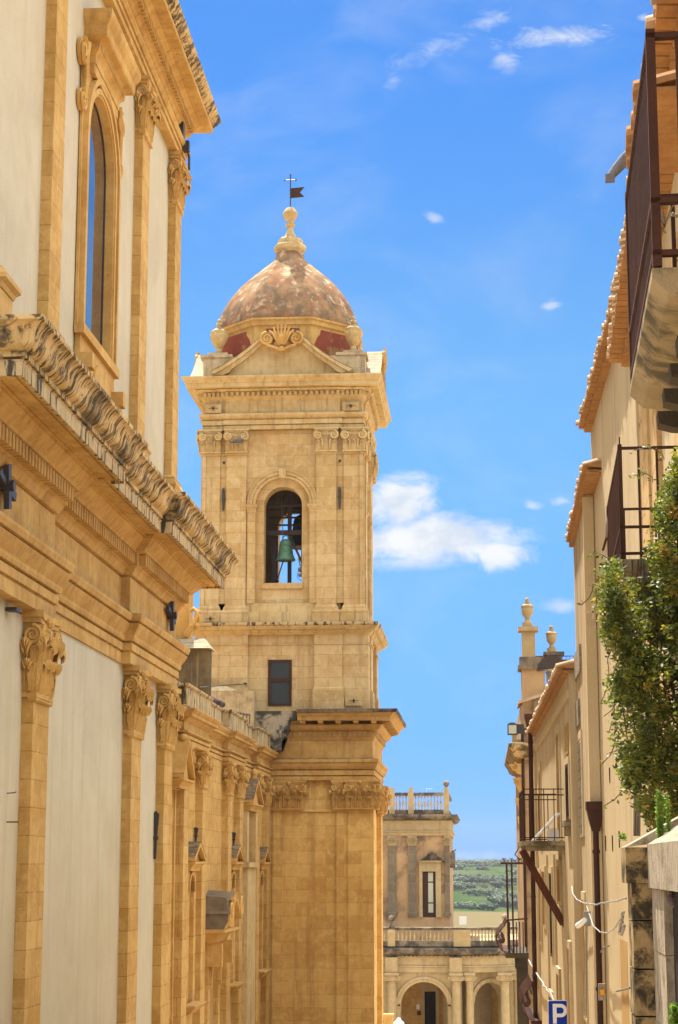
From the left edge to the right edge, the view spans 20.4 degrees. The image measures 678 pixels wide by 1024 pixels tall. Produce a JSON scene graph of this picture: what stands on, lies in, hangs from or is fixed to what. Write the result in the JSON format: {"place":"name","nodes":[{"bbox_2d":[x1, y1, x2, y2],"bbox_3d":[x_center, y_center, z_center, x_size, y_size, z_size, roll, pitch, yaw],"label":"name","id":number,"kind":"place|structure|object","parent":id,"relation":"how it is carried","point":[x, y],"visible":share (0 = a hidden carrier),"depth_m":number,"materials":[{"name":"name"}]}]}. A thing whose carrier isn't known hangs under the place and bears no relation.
{"place":"outdoors","nodes":[
{"label":"outdoors","id":0,"kind":"place"},
{"bbox_2d":[176,638,214,695],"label":"roof wall","id":1,"kind":"structure","parent":0,"point":[196,669],"depth_m":66.20,"materials":[{"name":"stone"}]},
{"bbox_2d":[176,594,201,638],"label":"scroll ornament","id":2,"kind":"object","parent":1,"relation":"on","point":[187,624],"visible":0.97,"depth_m":67.40,"materials":[{"name":"stone"}]},
{"bbox_2d":[177,0,652,859],"label":"sky","id":3,"kind":"structure","parent":0,"point":[451,159],"materials":[{"name":"blue"}]},
{"bbox_2d":[453,866,517,933],"bbox_3d":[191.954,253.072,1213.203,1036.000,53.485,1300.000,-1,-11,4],"label":"hillside","id":4,"kind":"structure","parent":0,"point":[483,918],"depth_m":933.39,"materials":[{"name":"green plant"}]},
{"bbox_2d":[453,859,517,910],"bbox_3d":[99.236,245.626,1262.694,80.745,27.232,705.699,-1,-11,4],"label":"woodland","id":5,"kind":"object","parent":4,"relation":"on","point":[459,880],"visible":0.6,"depth_m":1151.84,"materials":[{"name":"green plant"}]},
{"bbox_3d":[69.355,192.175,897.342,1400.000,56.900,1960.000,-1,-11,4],"label":"ground","id":6,"kind":"structure","parent":0,"visible":0},
{"bbox_2d":[0,0,239,1023],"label":"church nave","id":7,"kind":"structure","parent":6,"relation":"on","point":[113,544],"depth_m":41.06,"materials":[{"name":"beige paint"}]},
{"bbox_2d":[0,464,16,508],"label":"wall clamp","id":8,"kind":"object","parent":7,"relation":"attached to","point":[7,486],"depth_m":32.98,"materials":[{"name":"black metal"}]},
{"bbox_2d":[6,607,22,613],"bbox_3d":[-5.931,1.805,34.362,0.229,0.090,0.378,-1,-11,4],"label":"spotlight","id":9,"kind":"object","parent":7,"relation":"attached to","point":[13,609],"visible":1,"depth_m":34.19,"materials":[{"name":"black metal"}]},
{"bbox_2d":[85,102,105,345],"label":"window","id":10,"kind":"structure","parent":7,"relation":"in","point":[97,163],"depth_m":43.42,"materials":[{"name":"blue glass"}]},
{"bbox_2d":[153,811,158,858],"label":"wall anchor","id":11,"kind":"object","parent":7,"relation":"attached to","point":[156,823],"depth_m":49.30,"materials":[{"name":"black metal"}]},
{"bbox_2d":[165,601,176,630],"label":"wall clamp","id":12,"kind":"object","parent":7,"relation":"attached to","point":[171,615],"depth_m":50.46,"materials":[{"name":"black metal"}]},
{"bbox_2d":[179,121,189,169],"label":"floodlight","id":13,"kind":"object","parent":7,"relation":"attached to","point":[186,147],"visible":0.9,"depth_m":53.83,"materials":[{"name":"black metal"}]},
{"bbox_2d":[168,681,279,1023],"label":"church wing","id":14,"kind":"structure","parent":6,"relation":"on","point":[222,789],"depth_m":60.06,"materials":[{"name":"beige stone"}]},
{"bbox_2d":[194,827,198,840],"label":"wall anchor","id":15,"kind":"object","parent":14,"relation":"attached to","point":[196,829],"depth_m":56.04,"materials":[{"name":"black metal"}]},
{"bbox_2d":[211,696,224,706],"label":"roof lamp","id":16,"kind":"object","parent":14,"relation":"on","point":[220,703],"visible":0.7,"depth_m":61.17,"materials":[{"name":"grey metal"}]},
{"bbox_2d":[211,686,255,725],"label":"terrace wall","id":17,"kind":"structure","parent":14,"relation":"on","point":[239,701],"depth_m":74.62,"materials":[{"name":"grey stone"}]},
{"bbox_2d":[232,832,235,844],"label":"wall anchor","id":18,"kind":"object","parent":14,"relation":"attached to","point":[233,836],"depth_m":64.56,"materials":[{"name":"black metal"}]},
{"bbox_2d":[237,712,249,723],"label":"railing","id":19,"kind":"structure","parent":14,"relation":"on","point":[243,714],"depth_m":72.88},
{"bbox_2d":[254,711,296,751],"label":"stair block","id":20,"kind":"structure","parent":14,"relation":"on","point":[276,724],"depth_m":74.58,"materials":[{"name":"grey stone"}]},
{"bbox_2d":[181,174,406,1023],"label":"bell tower","id":21,"kind":"structure","parent":6,"relation":"on","point":[286,381],"depth_m":76.57,"materials":[{"name":"stone"}]},
{"bbox_2d":[199,683,246,687],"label":"tie rod","id":22,"kind":"object","parent":21,"relation":"attached to","point":[223,685],"visible":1,"depth_m":68.94,"materials":[{"name":"black metal"}]},
{"bbox_2d":[230,439,243,442],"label":"pigeon","id":23,"kind":"object","parent":21,"relation":"on","point":[237,441],"visible":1,"depth_m":77.32,"materials":[{"name":"grey"}]},
{"bbox_2d":[268,660,291,705],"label":"window","id":24,"kind":"structure","parent":21,"relation":"in","point":[279,671],"depth_m":75.69,"materials":[{"name":"grey glass"}]},
{"bbox_2d":[266,490,301,582],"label":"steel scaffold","id":25,"kind":"object","parent":21,"relation":"on","point":[289,532],"visible":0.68,"depth_m":78.66,"materials":[{"name":"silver metal"}]},
{"bbox_2d":[275,535,294,582],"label":"bronze bell","id":26,"kind":"object","parent":25,"relation":"hanging from","point":[285,553],"visible":1,"depth_m":78.22,"materials":[{"name":"green metal"}]},
{"bbox_2d":[292,497,301,549],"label":"dark bell","id":27,"kind":"object","parent":21,"relation":"hanging from","point":[296,540],"visible":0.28,"depth_m":80.30,"materials":[{"name":"brown metal"}]},
{"bbox_2d":[383,1013,393,1023],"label":"stone post","id":28,"kind":"object","parent":6,"relation":"on","point":[388,1018],"visible":1,"depth_m":100.81,"materials":[{"name":"stone"}]},
{"bbox_2d":[393,1018,403,1023],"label":"parasol","id":29,"kind":"object","parent":6,"relation":"on","point":[398,1021],"visible":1,"depth_m":101.55,"materials":[{"name":"white fabric"}]},
{"bbox_2d":[382,781,517,1023],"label":"town palace","id":30,"kind":"structure","parent":6,"relation":"on","point":[439,967],"depth_m":118.40,"materials":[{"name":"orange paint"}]},
{"bbox_2d":[422,871,435,916],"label":"window","id":31,"kind":"structure","parent":30,"relation":"in","point":[428,877],"depth_m":122.40,"materials":[{"name":"brown wood"}]},
{"bbox_2d":[425,992,435,1023],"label":"door","id":32,"kind":"structure","parent":30,"relation":"in","point":[430,997],"depth_m":118.41,"materials":[{"name":"black wood"}]},
{"bbox_2d":[495,597,573,1023],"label":"urned palace","id":33,"kind":"structure","parent":6,"relation":"on","point":[516,763],"depth_m":61.27,"materials":[{"name":"beige stone"}]},
{"bbox_2d":[507,722,526,734],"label":"floodlight","id":34,"kind":"object","parent":33,"relation":"attached to","point":[513,728],"visible":0.87,"depth_m":60.49,"materials":[{"name":"black metal"}]},
{"bbox_2d":[517,659,584,1023],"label":"house","id":35,"kind":"structure","parent":6,"relation":"on","point":[552,729],"depth_m":36.59,"materials":[{"name":"beige paint"}]},
{"bbox_2d":[518,972,541,1023],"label":"iron balcony","id":36,"kind":"structure","parent":35,"relation":"attached to","point":[526,985],"depth_m":48.87,"materials":[{"name":"brown metal"}]},
{"bbox_2d":[524,714,537,1017],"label":"downpipe","id":37,"kind":"object","parent":35,"relation":"attached to","point":[528,717],"visible":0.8,"depth_m":49.00,"materials":[{"name":"brown metal"}]},
{"bbox_2d":[538,770,540,840],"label":"balcony door","id":38,"kind":"structure","parent":35,"relation":"in","point":[539,770],"depth_m":46.77,"materials":[{"name":"brown wood"}]},
{"bbox_2d":[539,889,540,944],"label":"window","id":39,"kind":"structure","parent":35,"relation":"in","point":[539,889],"depth_m":47.79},
{"bbox_2d":[528,960,553,999],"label":"cable","id":40,"kind":"object","parent":35,"relation":"attached to","point":[544,986],"visible":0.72,"depth_m":44.08,"materials":[{"name":"silver metal"}]},
{"bbox_2d":[542,872,544,927],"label":"window","id":41,"kind":"structure","parent":35,"relation":"in","point":[543,899],"depth_m":45.47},
{"bbox_2d":[532,813,560,840],"bbox_3d":[3.971,6.025,36.008,0.551,0.530,0.105,-1,-11,4],"label":"plank","id":42,"kind":"object","parent":35,"relation":"on","point":[548,824],"visible":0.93,"depth_m":35.96,"materials":[{"name":"white wood"}]},
{"bbox_2d":[549,873,552,957],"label":"window","id":43,"kind":"structure","parent":35,"relation":"in","point":[549,873],"depth_m":41.51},
{"bbox_2d":[537,655,567,670],"bbox_3d":[4.205,2.925,36.341,0.772,0.280,0.363,-1,-11,4],"label":"roof","id":44,"kind":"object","parent":35,"relation":"attached to","point":[547,663],"visible":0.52,"depth_m":36.18,"materials":[{"name":"black metal"}]},
{"bbox_2d":[547,828,558,840],"bbox_3d":[4.168,6.220,36.095,0.355,0.288,0.084,-1,-11,4],"label":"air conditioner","id":45,"kind":"object","parent":35,"relation":"attached to","point":[550,832],"visible":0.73,"depth_m":36.07,"materials":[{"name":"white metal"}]},
{"bbox_2d":[557,975,558,999],"bbox_3d":[4.464,10.177,38.053,0.026,1.600,1.020,-1,-11,4],"label":"window","id":46,"kind":"structure","parent":35,"relation":"in","point":[557,975],"depth_m":38.57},
{"bbox_2d":[555,733,561,840],"bbox_3d":[4.360,5.464,37.336,0.026,2.100,1.170,-1,-11,4],"label":"balcony door","id":47,"kind":"structure","parent":35,"relation":"in","point":[556,737],"depth_m":37.43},
{"bbox_2d":[557,867,559,904],"bbox_3d":[4.391,7.444,37.448,0.026,0.750,1.220,-1,-11,4],"label":"window","id":48,"kind":"structure","parent":35,"relation":"in","point":[557,867],"depth_m":37.98,"materials":[{"name":"brown wood"}]},
{"bbox_2d":[561,763,570,835],"bbox_3d":[4.106,5.208,34.011,0.150,1.280,1.201,-1,-11,4],"label":"window","id":49,"kind":"structure","parent":35,"relation":"in","point":[566,823],"depth_m":33.96,"materials":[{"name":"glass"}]},
{"bbox_2d":[564,723,568,755],"bbox_3d":[4.151,4.141,34.208,0.050,0.550,0.820,-1,-11,4],"label":"window","id":50,"kind":"structure","parent":35,"relation":"in","point":[566,734],"depth_m":34.15,"materials":[{"name":"brown wood"}]},
{"bbox_2d":[567,948,569,1023],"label":"window","id":51,"kind":"structure","parent":35,"relation":"in","point":[567,948],"depth_m":34.47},
{"bbox_2d":[548,1000,566,1023],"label":"parking sign","id":52,"kind":"object","parent":6,"relation":"on","point":[557,1011],"visible":0.94,"depth_m":34.68,"materials":[{"name":"blue metal"}]},
{"bbox_2d":[565,457,606,1023],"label":"streaked house","id":53,"kind":"structure","parent":6,"relation":"on","point":[580,534],"depth_m":29.48,"materials":[{"name":"paint"}]},
{"bbox_2d":[577,739,582,837],"bbox_3d":[4.159,4.747,32.282,0.050,1.650,1.270,-1,-11,5],"label":"window","id":54,"kind":"structure","parent":53,"relation":"in","point":[578,743],"depth_m":32.36,"materials":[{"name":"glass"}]},
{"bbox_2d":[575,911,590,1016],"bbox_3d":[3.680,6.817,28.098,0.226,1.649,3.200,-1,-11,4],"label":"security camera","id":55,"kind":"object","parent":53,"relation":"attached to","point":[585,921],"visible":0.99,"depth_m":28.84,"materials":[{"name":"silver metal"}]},
{"bbox_2d":[581,900,586,1022],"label":"window","id":56,"kind":"structure","parent":53,"relation":"in","point":[582,905],"depth_m":31.95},
{"bbox_2d":[585,801,602,1023],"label":"downpipe","id":57,"kind":"object","parent":53,"relation":"attached to","point":[593,809],"visible":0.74,"depth_m":28.09,"materials":[{"name":"brown metal"}]},
{"bbox_2d":[571,886,626,904],"bbox_3d":[3.717,5.642,27.449,0.032,0.243,11.062,-1,-11,4],"label":"cable","id":58,"kind":"object","parent":53,"relation":"attached to","point":[597,903],"visible":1,"depth_m":26.36,"materials":[{"name":"silver metal"}]},
{"bbox_2d":[586,905,624,933],"bbox_3d":[3.599,5.552,25.590,0.028,0.396,6.823,-1,-11,4],"label":"cable","id":59,"kind":"object","parent":53,"relation":"attached to","point":[600,931],"visible":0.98,"depth_m":25.51,"materials":[{"name":"silver metal"}]},
{"bbox_2d":[618,912,625,935],"bbox_3d":[3.409,4.964,22.660,0.058,0.301,0.738,-1,-11,4],"label":"lamp","id":60,"kind":"object","parent":59,"relation":"hanging from","point":[621,929],"visible":0.99,"depth_m":22.63,"materials":[{"name":"silver metal"}]},
{"bbox_2d":[576,264,654,1023],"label":"plaster house","id":61,"kind":"structure","parent":6,"relation":"on","point":[610,410],"depth_m":25.90,"materials":[{"name":"paint"}]},
{"bbox_2d":[584,605,593,618],"bbox_3d":[3.607,1.442,27.110,0.130,0.200,0.060,-1,-11,4],"label":"wall bracket","id":62,"kind":"object","parent":61,"relation":"attached to","point":[592,611],"depth_m":27.08,"materials":[{"name":"metal"}]},
{"bbox_2d":[598,984,605,999],"bbox_3d":[3.601,6.571,25.737,0.100,0.220,0.066,-1,-11,4],"label":"junction box","id":63,"kind":"object","parent":61,"relation":"attached to","point":[601,991],"visible":1,"depth_m":25.71,"materials":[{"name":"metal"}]},
{"bbox_2d":[616,987,629,991],"bbox_3d":[3.592,6.043,23.784,0.027,0.192,1.971,-1,-11,4],"label":"cable","id":64,"kind":"object","parent":61,"relation":"attached to","point":[623,989],"visible":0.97,"depth_m":23.67,"materials":[{"name":"beige plastic"}]},
{"bbox_2d":[620,939,628,1023],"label":"window","id":65,"kind":"structure","parent":61,"relation":"in","point":[623,944],"depth_m":24.64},
{"bbox_2d":[633,786,640,835],"bbox_3d":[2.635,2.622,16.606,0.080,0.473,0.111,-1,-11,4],"label":"window","id":66,"kind":"structure","parent":61,"relation":"in","point":[636,824],"depth_m":16.62,"materials":[{"name":"grey wood"}]},
{"bbox_2d":[602,0,677,843],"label":"house","id":67,"kind":"structure","parent":6,"relation":"on","point":[642,340],"depth_m":9.93,"materials":[{"name":"paint"}]},
{"bbox_2d":[605,151,625,182],"bbox_3d":[2.172,-2.637,14.062,0.368,0.340,0.128,-1,-11,4],"label":"drain spout","id":68,"kind":"object","parent":67,"relation":"on","point":[618,167],"visible":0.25,"depth_m":14.02,"materials":[{"name":"grey metal"}]},
{"bbox_2d":[576,443,677,832],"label":"creeper","id":69,"kind":"object","parent":67,"relation":"attached to","point":[631,682],"visible":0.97,"depth_m":13.67,"materials":[{"name":"green plant"}]},
{"bbox_2d":[661,205,677,232],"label":"dry weed","id":70,"kind":"object","parent":67,"relation":"on","point":[669,215],"visible":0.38,"depth_m":8.68,"materials":[{"name":"plant"}]},
{"bbox_2d":[621,816,677,1023],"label":"gate pier","id":71,"kind":"structure","parent":6,"relation":"on","point":[650,874],"depth_m":9.61,"materials":[{"name":"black stone"}]},
{"bbox_2d":[618,832,626,840],"bbox_3d":[1.491,1.707,9.890,0.049,0.052,0.050,-1,-11,4],"label":"weed","id":72,"kind":"object","parent":71,"relation":"on","point":[622,836],"visible":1,"depth_m":9.88,"materials":[{"name":"green plant"}]},
{"bbox_2d":[654,787,665,842],"bbox_3d":[1.655,1.565,9.683,0.067,0.298,0.060,-1,-11,4],"label":"weed","id":73,"kind":"object","parent":71,"relation":"on","point":[660,816],"visible":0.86,"depth_m":9.68,"materials":[{"name":"green plant"}]},
{"bbox_2d":[664,794,671,841],"bbox_3d":[1.694,1.574,9.677,0.046,0.260,0.043,-1,-11,4],"label":"weed","id":74,"kind":"object","parent":71,"relation":"on","point":[668,819],"visible":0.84,"depth_m":9.68,"materials":[{"name":"green plant"}]},
{"bbox_2d":[667,891,674,907],"bbox_3d":[1.625,1.772,8.830,0.064,0.188,0.435,3,-11,-15],"label":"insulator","id":75,"kind":"object","parent":71,"relation":"attached to","point":[670,900],"visible":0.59,"depth_m":8.92,"materials":[{"name":"brown ceramic"}]},
{"bbox_2d":[667,1001,677,1023],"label":"weed","id":76,"kind":"object","parent":71,"relation":"attached to","point":[673,1012],"visible":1,"depth_m":8.80,"materials":[{"name":"green plant"}]},
{"bbox_2d":[673,892,677,1005],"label":"doorway","id":77,"kind":"structure","parent":71,"relation":"attached to","point":[675,922],"depth_m":8.87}
]}

